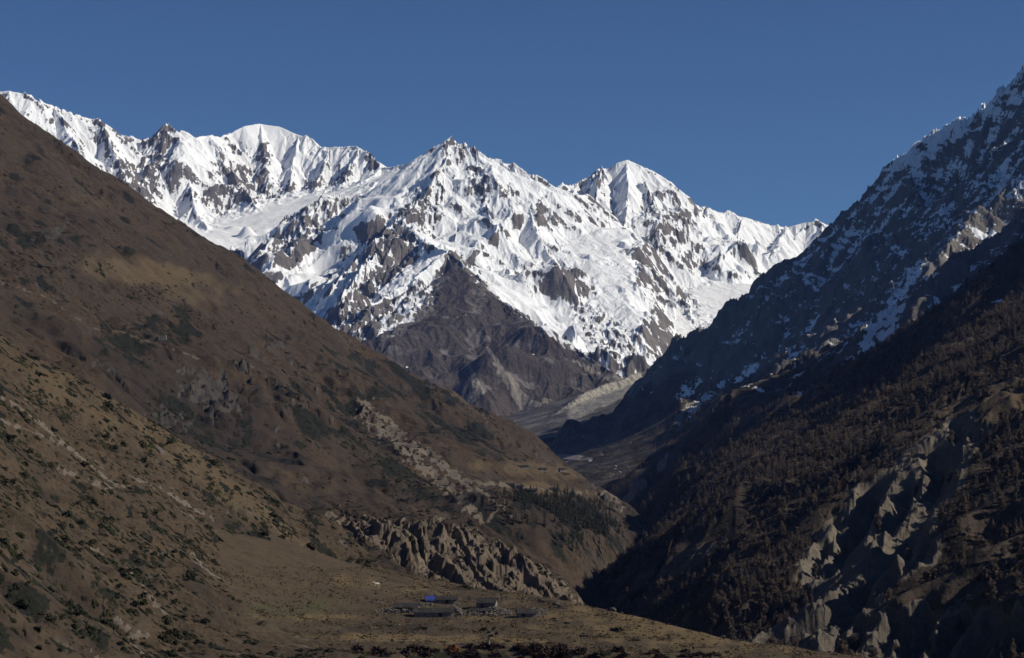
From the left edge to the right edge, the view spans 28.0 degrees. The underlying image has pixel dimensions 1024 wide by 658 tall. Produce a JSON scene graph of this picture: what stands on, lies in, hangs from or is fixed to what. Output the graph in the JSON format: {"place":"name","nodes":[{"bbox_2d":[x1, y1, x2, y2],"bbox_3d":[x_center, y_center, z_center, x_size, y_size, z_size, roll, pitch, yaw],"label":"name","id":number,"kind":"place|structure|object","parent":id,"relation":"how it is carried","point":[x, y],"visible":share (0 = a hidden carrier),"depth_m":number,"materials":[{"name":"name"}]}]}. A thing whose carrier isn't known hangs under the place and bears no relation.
{"place":"outdoors","nodes":[
{"label":"outdoors","id":0,"kind":"place"},
{"bbox_2d":[0,335,405,657],"bbox_3d":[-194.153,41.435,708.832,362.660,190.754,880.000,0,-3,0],"label":"hill","id":1,"kind":"structure","parent":0,"point":[79,588],"depth_m":609.99,"materials":[{"name":"soil"}]},
{"bbox_2d":[13,599,29,608],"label":"juniper shrub","id":2,"kind":"object","parent":1,"relation":"on","point":[19,603],"visible":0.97,"depth_m":419.83,"materials":[{"name":"plant"}]},
{"bbox_2d":[61,510,73,518],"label":"juniper shrub","id":3,"kind":"object","parent":1,"relation":"on","point":[69,513],"visible":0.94,"depth_m":575.97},
{"bbox_2d":[116,566,131,580],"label":"juniper shrub","id":4,"kind":"object","parent":1,"relation":"on","point":[123,572],"visible":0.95,"depth_m":535.88,"materials":[{"name":"plant"}]},
{"bbox_2d":[159,633,171,642],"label":"juniper shrub","id":5,"kind":"object","parent":1,"relation":"on","point":[165,638],"visible":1,"depth_m":482.55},
{"bbox_2d":[162,615,172,624],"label":"juniper shrub","id":6,"kind":"object","parent":1,"relation":"on","point":[166,620],"visible":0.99,"depth_m":493.04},
{"bbox_2d":[172,630,183,639],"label":"juniper shrub","id":7,"kind":"object","parent":1,"relation":"on","point":[178,634],"visible":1,"depth_m":487.74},
{"bbox_2d":[0,334,377,657],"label":"shrubbery","id":8,"kind":"object","parent":1,"relation":"on","point":[83,498],"visible":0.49,"depth_m":658.70,"materials":[{"name":"plant"}]},
{"bbox_2d":[0,91,407,257],"bbox_3d":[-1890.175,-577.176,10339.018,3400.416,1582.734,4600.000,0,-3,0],"label":"snow mountain","id":9,"kind":"structure","parent":0,"point":[233,190],"depth_m":11085.82,"materials":[{"name":"snow"}]},
{"bbox_2d":[0,94,644,606],"bbox_3d":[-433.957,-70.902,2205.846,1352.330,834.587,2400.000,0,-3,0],"label":"brown hill","id":10,"kind":"structure","parent":0,"point":[28,166],"depth_m":1809.96,"materials":[{"name":"soil"}]},
{"bbox_2d":[0,103,643,570],"bbox_3d":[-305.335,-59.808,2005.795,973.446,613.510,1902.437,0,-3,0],"label":"hillside shrubbery","id":11,"kind":"object","parent":10,"relation":"on","point":[186,339],"visible":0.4,"depth_m":1758.53,"materials":[{"name":"plant"}]},
{"bbox_2d":[492,483,625,550],"bbox_3d":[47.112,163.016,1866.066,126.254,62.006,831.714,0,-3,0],"label":"fir wood","id":12,"kind":"object","parent":10,"relation":"on","point":[524,497],"visible":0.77,"depth_m":1578.11,"materials":[{"name":"green plant"}]},
{"bbox_2d":[305,504,584,604],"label":"cliff","id":13,"kind":"structure","parent":0,"point":[443,545],"depth_m":855.70,"materials":[{"name":"stone"}]},
{"bbox_2d":[303,506,570,596],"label":"cliff shrubbery","id":14,"kind":"object","parent":13,"relation":"on","point":[481,533],"visible":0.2,"depth_m":869.99,"materials":[{"name":"plant"}]},
{"bbox_2d":[245,136,675,416],"bbox_3d":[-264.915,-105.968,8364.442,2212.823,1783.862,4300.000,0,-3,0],"label":"snow mountain","id":15,"kind":"structure","parent":0,"point":[474,276],"depth_m":8491.47,"materials":[{"name":"snow"}]},
{"bbox_2d":[0,0,1023,226],"label":"sky","id":16,"kind":"structure","parent":0,"point":[783,113],"materials":[{"name":"blue"}]},
{"bbox_2d":[207,529,870,657],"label":"meadow","id":17,"kind":"structure","parent":0,"point":[253,555],"depth_m":653.54,"materials":[{"name":"plant"}]},
{"bbox_2d":[348,642,363,651],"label":"brush bush","id":18,"kind":"object","parent":17,"relation":"on","point":[357,647],"visible":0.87,"depth_m":555.49,"materials":[{"name":"plant"}]},
{"bbox_2d":[368,645,388,655],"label":"brush bush","id":19,"kind":"object","parent":17,"relation":"on","point":[379,650],"visible":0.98,"depth_m":552.55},
{"bbox_2d":[372,608,410,612],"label":"stone wall","id":20,"kind":"structure","parent":17,"relation":"on","point":[391,610],"depth_m":670.47,"materials":[{"name":"stone"}]},
{"bbox_2d":[392,603,419,612],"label":"stone hut","id":21,"kind":"object","parent":17,"relation":"on","point":[401,606],"visible":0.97,"depth_m":673.25,"materials":[{"name":"stone"}]},
{"bbox_2d":[415,644,429,651],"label":"brush bush","id":22,"kind":"object","parent":17,"relation":"on","point":[421,648],"visible":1,"depth_m":561.23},
{"bbox_2d":[420,648,432,655],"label":"brush bush","id":23,"kind":"object","parent":17,"relation":"on","point":[426,652],"visible":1,"depth_m":559.72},
{"bbox_2d":[413,608,453,617],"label":"stone hut","id":24,"kind":"object","parent":17,"relation":"on","point":[433,612],"visible":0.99,"depth_m":663.20,"materials":[{"name":"stone"}]},
{"bbox_2d":[424,595,457,604],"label":"stone hut","id":25,"kind":"object","parent":17,"relation":"on","point":[448,599],"visible":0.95,"depth_m":702.59,"materials":[{"name":"stone"}]},
{"bbox_2d":[445,644,460,651],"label":"rusty bush","id":26,"kind":"object","parent":17,"relation":"on","point":[453,648],"visible":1,"depth_m":563.49,"materials":[{"name":"plant"}]},
{"bbox_2d":[452,605,462,616],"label":"stone wall","id":27,"kind":"structure","parent":17,"relation":"on","point":[458,610],"depth_m":675.70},
{"bbox_2d":[463,611,496,615],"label":"stone wall","id":28,"kind":"structure","parent":17,"relation":"on","point":[483,614],"depth_m":667.02,"materials":[{"name":"stone"}]},
{"bbox_2d":[469,607,492,613],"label":"stone hut","id":29,"kind":"object","parent":17,"relation":"on","point":[483,610],"visible":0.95,"depth_m":674.09,"materials":[{"name":"stone"}]},
{"bbox_2d":[479,641,493,649],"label":"brush bush","id":30,"kind":"object","parent":17,"relation":"on","point":[486,645],"visible":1,"depth_m":567.13,"materials":[{"name":"plant"}]},
{"bbox_2d":[475,597,498,607],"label":"stone hut","id":31,"kind":"object","parent":17,"relation":"on","point":[483,602],"visible":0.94,"depth_m":692.29,"materials":[{"name":"stone"}]},
{"bbox_2d":[479,627,497,642],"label":"gnarled tree","id":32,"kind":"object","parent":17,"relation":"on","point":[488,631],"visible":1,"depth_m":571.36,"materials":[{"name":"brown wood"}]},
{"bbox_2d":[486,651,502,657],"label":"brush bush","id":33,"kind":"object","parent":17,"relation":"on","point":[494,654],"visible":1,"depth_m":562.36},
{"bbox_2d":[492,643,505,650],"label":"brush bush","id":34,"kind":"object","parent":17,"relation":"on","point":[499,645],"visible":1,"depth_m":567.64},
{"bbox_2d":[488,606,513,614],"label":"stone rubble","id":35,"kind":"object","parent":17,"relation":"on","point":[502,611],"visible":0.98,"depth_m":674.78,"materials":[{"name":"stone"}]},
{"bbox_2d":[501,597,550,603],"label":"stone wall","id":36,"kind":"structure","parent":17,"relation":"on","point":[539,599],"depth_m":719.36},
{"bbox_2d":[515,609,537,617],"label":"stone hut","id":37,"kind":"object","parent":17,"relation":"on","point":[523,613],"visible":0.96,"depth_m":659.42,"materials":[{"name":"stone"}]},
{"bbox_2d":[523,647,538,653],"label":"brush bush","id":38,"kind":"object","parent":17,"relation":"on","point":[530,649],"visible":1,"depth_m":562.62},
{"bbox_2d":[528,641,542,649],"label":"brush bush","id":39,"kind":"object","parent":17,"relation":"on","point":[536,646],"visible":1,"depth_m":564.22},
{"bbox_2d":[530,607,547,616],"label":"stone rubble","id":40,"kind":"object","parent":17,"relation":"on","point":[540,611],"visible":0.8,"depth_m":667.26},
{"bbox_2d":[534,650,551,657],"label":"brush bush","id":41,"kind":"object","parent":17,"relation":"on","point":[545,654],"visible":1,"depth_m":558.73,"materials":[{"name":"plant"}]},
{"bbox_2d":[591,648,610,657],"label":"bush","id":42,"kind":"object","parent":17,"relation":"on","point":[604,653],"visible":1,"depth_m":552.33,"materials":[{"name":"plant"}]},
{"bbox_2d":[610,646,624,652],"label":"brush bush","id":43,"kind":"object","parent":17,"relation":"on","point":[618,649],"visible":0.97,"depth_m":556.88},
{"bbox_2d":[648,648,660,654],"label":"brush bush","id":44,"kind":"object","parent":17,"relation":"on","point":[653,651],"visible":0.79,"depth_m":551.93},
{"bbox_2d":[676,652,694,657],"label":"brush bush","id":45,"kind":"object","parent":17,"relation":"on","point":[686,655],"visible":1,"depth_m":542.03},
{"bbox_2d":[505,370,646,438],"bbox_3d":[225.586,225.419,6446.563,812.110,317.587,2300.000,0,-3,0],"label":"moraine","id":46,"kind":"structure","parent":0,"point":[583,407],"depth_m":6221.26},
{"bbox_2d":[558,160,827,336],"bbox_3d":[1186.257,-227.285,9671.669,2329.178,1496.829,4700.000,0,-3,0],"label":"snow mountain","id":47,"kind":"structure","parent":0,"point":[713,261],"depth_m":10521.28,"materials":[{"name":"snow"}]},
{"bbox_2d":[541,65,1023,507],"bbox_3d":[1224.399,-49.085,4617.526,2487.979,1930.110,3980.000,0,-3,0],"label":"frosted mountain","id":48,"kind":"structure","parent":0,"point":[919,228],"depth_m":4396.43,"materials":[{"name":"stone"}]},
{"bbox_2d":[604,338,861,496],"bbox_3d":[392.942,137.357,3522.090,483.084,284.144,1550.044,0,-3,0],"label":"woodland","id":49,"kind":"object","parent":48,"relation":"on","point":[690,429],"visible":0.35,"depth_m":2980.36,"materials":[{"name":"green plant"}]},
{"bbox_2d":[599,237,1023,657],"bbox_3d":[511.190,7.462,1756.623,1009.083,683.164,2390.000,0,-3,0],"label":"forested hill","id":50,"kind":"structure","parent":0,"point":[865,573],"depth_m":1102.02,"materials":[{"name":"plant"}]},
{"bbox_2d":[709,611,717,626],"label":"larch tree","id":51,"kind":"object","parent":50,"relation":"on","point":[713,615],"visible":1,"depth_m":978.39,"materials":[{"name":"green plant"}]},
{"bbox_2d":[712,574,719,587],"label":"larch tree","id":52,"kind":"object","parent":50,"relation":"on","point":[715,578],"visible":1,"depth_m":1077.49,"materials":[{"name":"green plant"}]},
{"bbox_2d":[713,594,720,607],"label":"larch tree","id":53,"kind":"object","parent":50,"relation":"on","point":[717,598],"visible":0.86,"depth_m":1003.93,"materials":[{"name":"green plant"}]},
{"bbox_2d":[713,607,721,619],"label":"larch tree","id":54,"kind":"object","parent":50,"relation":"on","point":[717,610],"visible":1,"depth_m":979.53,"materials":[{"name":"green plant"}]},
{"bbox_2d":[716,562,724,573],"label":"larch tree","id":55,"kind":"object","parent":50,"relation":"on","point":[720,565],"visible":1,"depth_m":1085.92,"materials":[{"name":"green plant"}]},
{"bbox_2d":[720,597,729,613],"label":"larch tree","id":56,"kind":"object","parent":50,"relation":"on","point":[724,602],"visible":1,"depth_m":979.30,"materials":[{"name":"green plant"}]},
{"bbox_2d":[724,616,732,630],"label":"larch tree","id":57,"kind":"object","parent":50,"relation":"on","point":[726,621],"visible":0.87,"depth_m":963.54,"materials":[{"name":"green plant"}]},
{"bbox_2d":[727,625,737,638],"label":"larch tree","id":58,"kind":"object","parent":50,"relation":"on","point":[731,630],"visible":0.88,"depth_m":894.86,"materials":[{"name":"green plant"}]},
{"bbox_2d":[741,586,747,601],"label":"larch tree","id":59,"kind":"object","parent":50,"relation":"on","point":[743,596],"visible":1,"depth_m":980.25,"materials":[{"name":"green plant"}]},
{"bbox_2d":[750,623,759,636],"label":"larch tree","id":60,"kind":"object","parent":50,"relation":"on","point":[754,626],"visible":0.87,"depth_m":906.80,"materials":[{"name":"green plant"}]},
{"bbox_2d":[760,602,768,615],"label":"larch tree","id":61,"kind":"object","parent":50,"relation":"on","point":[764,610],"visible":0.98,"depth_m":961.52,"materials":[{"name":"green plant"}]},
{"bbox_2d":[766,595,774,610],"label":"larch tree","id":62,"kind":"object","parent":50,"relation":"on","point":[770,600],"visible":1,"depth_m":966.90,"materials":[{"name":"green plant"}]},
{"bbox_2d":[767,579,775,592],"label":"larch tree","id":63,"kind":"object","parent":50,"relation":"on","point":[771,583],"visible":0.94,"depth_m":982.51,"materials":[{"name":"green plant"}]},
{"bbox_2d":[774,590,781,602],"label":"larch tree","id":64,"kind":"object","parent":50,"relation":"on","point":[778,594],"visible":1,"depth_m":969.60,"materials":[{"name":"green plant"}]},
{"bbox_2d":[774,613,784,625],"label":"larch tree","id":65,"kind":"object","parent":50,"relation":"on","point":[779,619],"visible":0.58,"depth_m":912.50,"materials":[{"name":"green plant"}]},
{"bbox_2d":[778,547,786,560],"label":"larch tree","id":66,"kind":"object","parent":50,"relation":"on","point":[782,551],"visible":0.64,"depth_m":1064.68,"materials":[{"name":"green plant"}]},
{"bbox_2d":[779,554,787,568],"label":"larch tree","id":67,"kind":"object","parent":50,"relation":"on","point":[782,560],"visible":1,"depth_m":1014.53,"materials":[{"name":"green plant"}]},
{"bbox_2d":[783,540,789,553],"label":"larch tree","id":68,"kind":"object","parent":50,"relation":"on","point":[786,546],"visible":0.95,"depth_m":1081.19,"materials":[{"name":"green plant"}]},
{"bbox_2d":[784,516,791,527],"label":"larch tree","id":69,"kind":"object","parent":50,"relation":"on","point":[789,523],"visible":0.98,"depth_m":1204.12,"materials":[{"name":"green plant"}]},
{"bbox_2d":[784,566,792,577],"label":"larch tree","id":70,"kind":"object","parent":50,"relation":"on","point":[789,570],"visible":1,"depth_m":987.07,"materials":[{"name":"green plant"}]},
{"bbox_2d":[785,575,792,585],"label":"larch tree","id":71,"kind":"object","parent":50,"relation":"on","point":[789,581],"visible":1,"depth_m":983.35,"materials":[{"name":"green plant"}]},
{"bbox_2d":[788,602,797,616],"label":"larch tree","id":72,"kind":"object","parent":50,"relation":"on","point":[793,608],"visible":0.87,"depth_m":924.13,"materials":[{"name":"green plant"}]},
{"bbox_2d":[790,553,796,563],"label":"larch tree","id":73,"kind":"object","parent":50,"relation":"on","point":[793,557],"visible":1,"depth_m":1001.70,"materials":[{"name":"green plant"}]},
{"bbox_2d":[596,235,1023,657],"bbox_3d":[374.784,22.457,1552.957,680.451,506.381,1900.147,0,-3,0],"label":"forest","id":74,"kind":"object","parent":50,"relation":"on","point":[781,453],"visible":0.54,"depth_m":1511.18,"materials":[{"name":"brown plant"}]},
{"bbox_2d":[600,261,1023,655],"bbox_3d":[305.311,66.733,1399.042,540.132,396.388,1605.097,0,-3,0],"label":"scrub","id":75,"kind":"object","parent":50,"relation":"on","point":[941,519],"visible":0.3,"depth_m":1337.32,"materials":[{"name":"plant"}]},
{"bbox_2d":[811,563,817,573],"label":"larch tree","id":76,"kind":"object","parent":50,"relation":"on","point":[814,568],"visible":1,"depth_m":993.64,"materials":[{"name":"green plant"}]},
{"bbox_2d":[827,486,833,500],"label":"larch tree","id":77,"kind":"object","parent":50,"relation":"on","point":[830,491],"visible":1,"depth_m":1178.29,"materials":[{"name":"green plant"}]},
{"bbox_2d":[834,480,841,491],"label":"larch tree","id":78,"kind":"object","parent":50,"relation":"on","point":[838,487],"visible":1,"depth_m":1181.97,"materials":[{"name":"brown plant"}]},
{"bbox_2d":[836,639,848,653],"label":"larch tree","id":79,"kind":"object","parent":50,"relation":"on","point":[841,648],"visible":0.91,"depth_m":747.89,"materials":[{"name":"brown plant"}]},
{"bbox_2d":[849,633,860,647],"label":"larch tree","id":80,"kind":"object","parent":50,"relation":"on","point":[854,643],"visible":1,"depth_m":806.49,"materials":[{"name":"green plant"}]},
{"bbox_2d":[868,647,877,657],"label":"larch tree","id":81,"kind":"object","parent":50,"relation":"on","point":[873,652],"visible":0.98,"depth_m":730.93,"materials":[{"name":"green plant"}]},
{"bbox_2d":[873,457,880,469],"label":"larch tree","id":82,"kind":"object","parent":50,"relation":"on","point":[877,461],"visible":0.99,"depth_m":1204.00,"materials":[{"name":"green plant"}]},
{"bbox_2d":[873,514,882,527],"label":"larch tree","id":83,"kind":"object","parent":50,"relation":"on","point":[878,517],"visible":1,"depth_m":1052.97,"materials":[{"name":"brown plant"}]},
{"bbox_2d":[904,547,912,561],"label":"larch tree","id":84,"kind":"object","parent":50,"relation":"on","point":[908,553],"visible":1,"depth_m":900.09,"materials":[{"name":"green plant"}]},
{"bbox_2d":[922,571,930,582],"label":"larch tree","id":85,"kind":"object","parent":50,"relation":"on","point":[926,577],"visible":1,"depth_m":824.52,"materials":[{"name":"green plant"}]},
{"bbox_2d":[929,568,937,580],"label":"larch tree","id":86,"kind":"object","parent":50,"relation":"on","point":[933,575],"visible":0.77,"depth_m":856.31,"materials":[{"name":"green plant"}]},
{"bbox_2d":[935,420,943,428],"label":"larch tree","id":87,"kind":"object","parent":50,"relation":"on","point":[938,424],"visible":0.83,"depth_m":1256.15,"materials":[{"name":"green plant"}]},
{"bbox_2d":[937,503,944,517],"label":"larch tree","id":88,"kind":"object","parent":50,"relation":"on","point":[941,512],"visible":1,"depth_m":930.61,"materials":[{"name":"brown plant"}]},
{"bbox_2d":[946,430,954,444],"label":"larch tree","id":89,"kind":"object","parent":50,"relation":"on","point":[950,437],"visible":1,"depth_m":1190.11,"materials":[{"name":"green plant"}]},
{"bbox_2d":[958,541,965,559],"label":"larch tree","id":90,"kind":"object","parent":50,"relation":"on","point":[962,552],"visible":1,"depth_m":821.97,"materials":[{"name":"brown plant"}]},
{"bbox_2d":[958,503,969,515],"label":"larch tree","id":91,"kind":"object","parent":50,"relation":"on","point":[963,508],"visible":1,"depth_m":904.13,"materials":[{"name":"brown plant"}]},
{"bbox_2d":[973,535,979,550],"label":"larch tree","id":92,"kind":"object","parent":50,"relation":"on","point":[976,544],"visible":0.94,"depth_m":862.19,"materials":[{"name":"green plant"}]},
{"bbox_2d":[980,493,987,506],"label":"larch tree","id":93,"kind":"object","parent":50,"relation":"on","point":[982,499],"visible":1,"depth_m":908.80,"materials":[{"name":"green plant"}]},
{"bbox_2d":[980,568,992,584],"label":"larch tree","id":94,"kind":"object","parent":50,"relation":"on","point":[985,572],"visible":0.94,"depth_m":746.02,"materials":[{"name":"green plant"}]},
{"bbox_2d":[985,580,996,601],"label":"larch tree","id":95,"kind":"object","parent":50,"relation":"on","point":[992,591],"visible":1,"depth_m":687.15,"materials":[{"name":"brown plant"}]},
{"bbox_2d":[989,455,997,470],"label":"larch tree","id":96,"kind":"object","parent":50,"relation":"on","point":[992,459],"visible":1,"depth_m":1030.42,"materials":[{"name":"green plant"}]},
{"bbox_2d":[989,519,997,535],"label":"larch tree","id":97,"kind":"object","parent":50,"relation":"on","point":[993,531],"visible":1,"depth_m":884.77,"materials":[{"name":"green plant"}]},
{"bbox_2d":[989,563,999,579],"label":"larch tree","id":98,"kind":"object","parent":50,"relation":"on","point":[994,567],"visible":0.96,"depth_m":789.40,"materials":[{"name":"brown plant"}]},
{"bbox_2d":[992,438,1001,452],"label":"larch tree","id":99,"kind":"object","parent":50,"relation":"on","point":[997,446],"visible":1,"depth_m":1050.17,"materials":[{"name":"brown plant"}]},
{"bbox_2d":[997,496,1005,508],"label":"larch tree","id":100,"kind":"object","parent":50,"relation":"on","point":[1001,504],"visible":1,"depth_m":898.17,"materials":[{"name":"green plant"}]},
{"bbox_2d":[1001,526,1008,537],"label":"larch tree","id":101,"kind":"object","parent":50,"relation":"on","point":[1004,532],"visible":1,"depth_m":844.38,"materials":[{"name":"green plant"}]},
{"bbox_2d":[1004,447,1012,458],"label":"larch tree","id":102,"kind":"object","parent":50,"relation":"on","point":[1008,450],"visible":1,"depth_m":1029.87,"materials":[{"name":"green plant"}]},
{"bbox_2d":[1004,427,1012,438],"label":"larch tree","id":103,"kind":"object","parent":50,"relation":"on","point":[1008,431],"visible":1,"depth_m":1066.36,"materials":[{"name":"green plant"}]},
{"bbox_2d":[1005,523,1013,536],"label":"larch tree","id":104,"kind":"object","parent":50,"relation":"on","point":[1009,527],"visible":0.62,"depth_m":869.27,"materials":[{"name":"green plant"}]},
{"bbox_2d":[1009,638,1018,657],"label":"larch tree","id":105,"kind":"object","parent":50,"relation":"on","point":[1013,645],"visible":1,"depth_m":618.48,"materials":[{"name":"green plant"}]},
{"bbox_2d":[1009,459,1018,473],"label":"larch tree","id":106,"kind":"object","parent":50,"relation":"on","point":[1014,463],"visible":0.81,"depth_m":948.09,"materials":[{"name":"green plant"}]},
{"bbox_2d":[1011,519,1019,534],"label":"larch tree","id":107,"kind":"object","parent":50,"relation":"on","point":[1015,531],"visible":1,"depth_m":831.63,"materials":[{"name":"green plant"}]},
{"bbox_2d":[1012,482,1019,497],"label":"larch tree","id":108,"kind":"object","parent":50,"relation":"on","point":[1017,492],"visible":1,"depth_m":902.13,"materials":[{"name":"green plant"}]},
{"bbox_2d":[1009,571,1023,590],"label":"larch tree","id":109,"kind":"object","parent":50,"relation":"on","point":[1016,584],"visible":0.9,"depth_m":695.98,"materials":[{"name":"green plant"}]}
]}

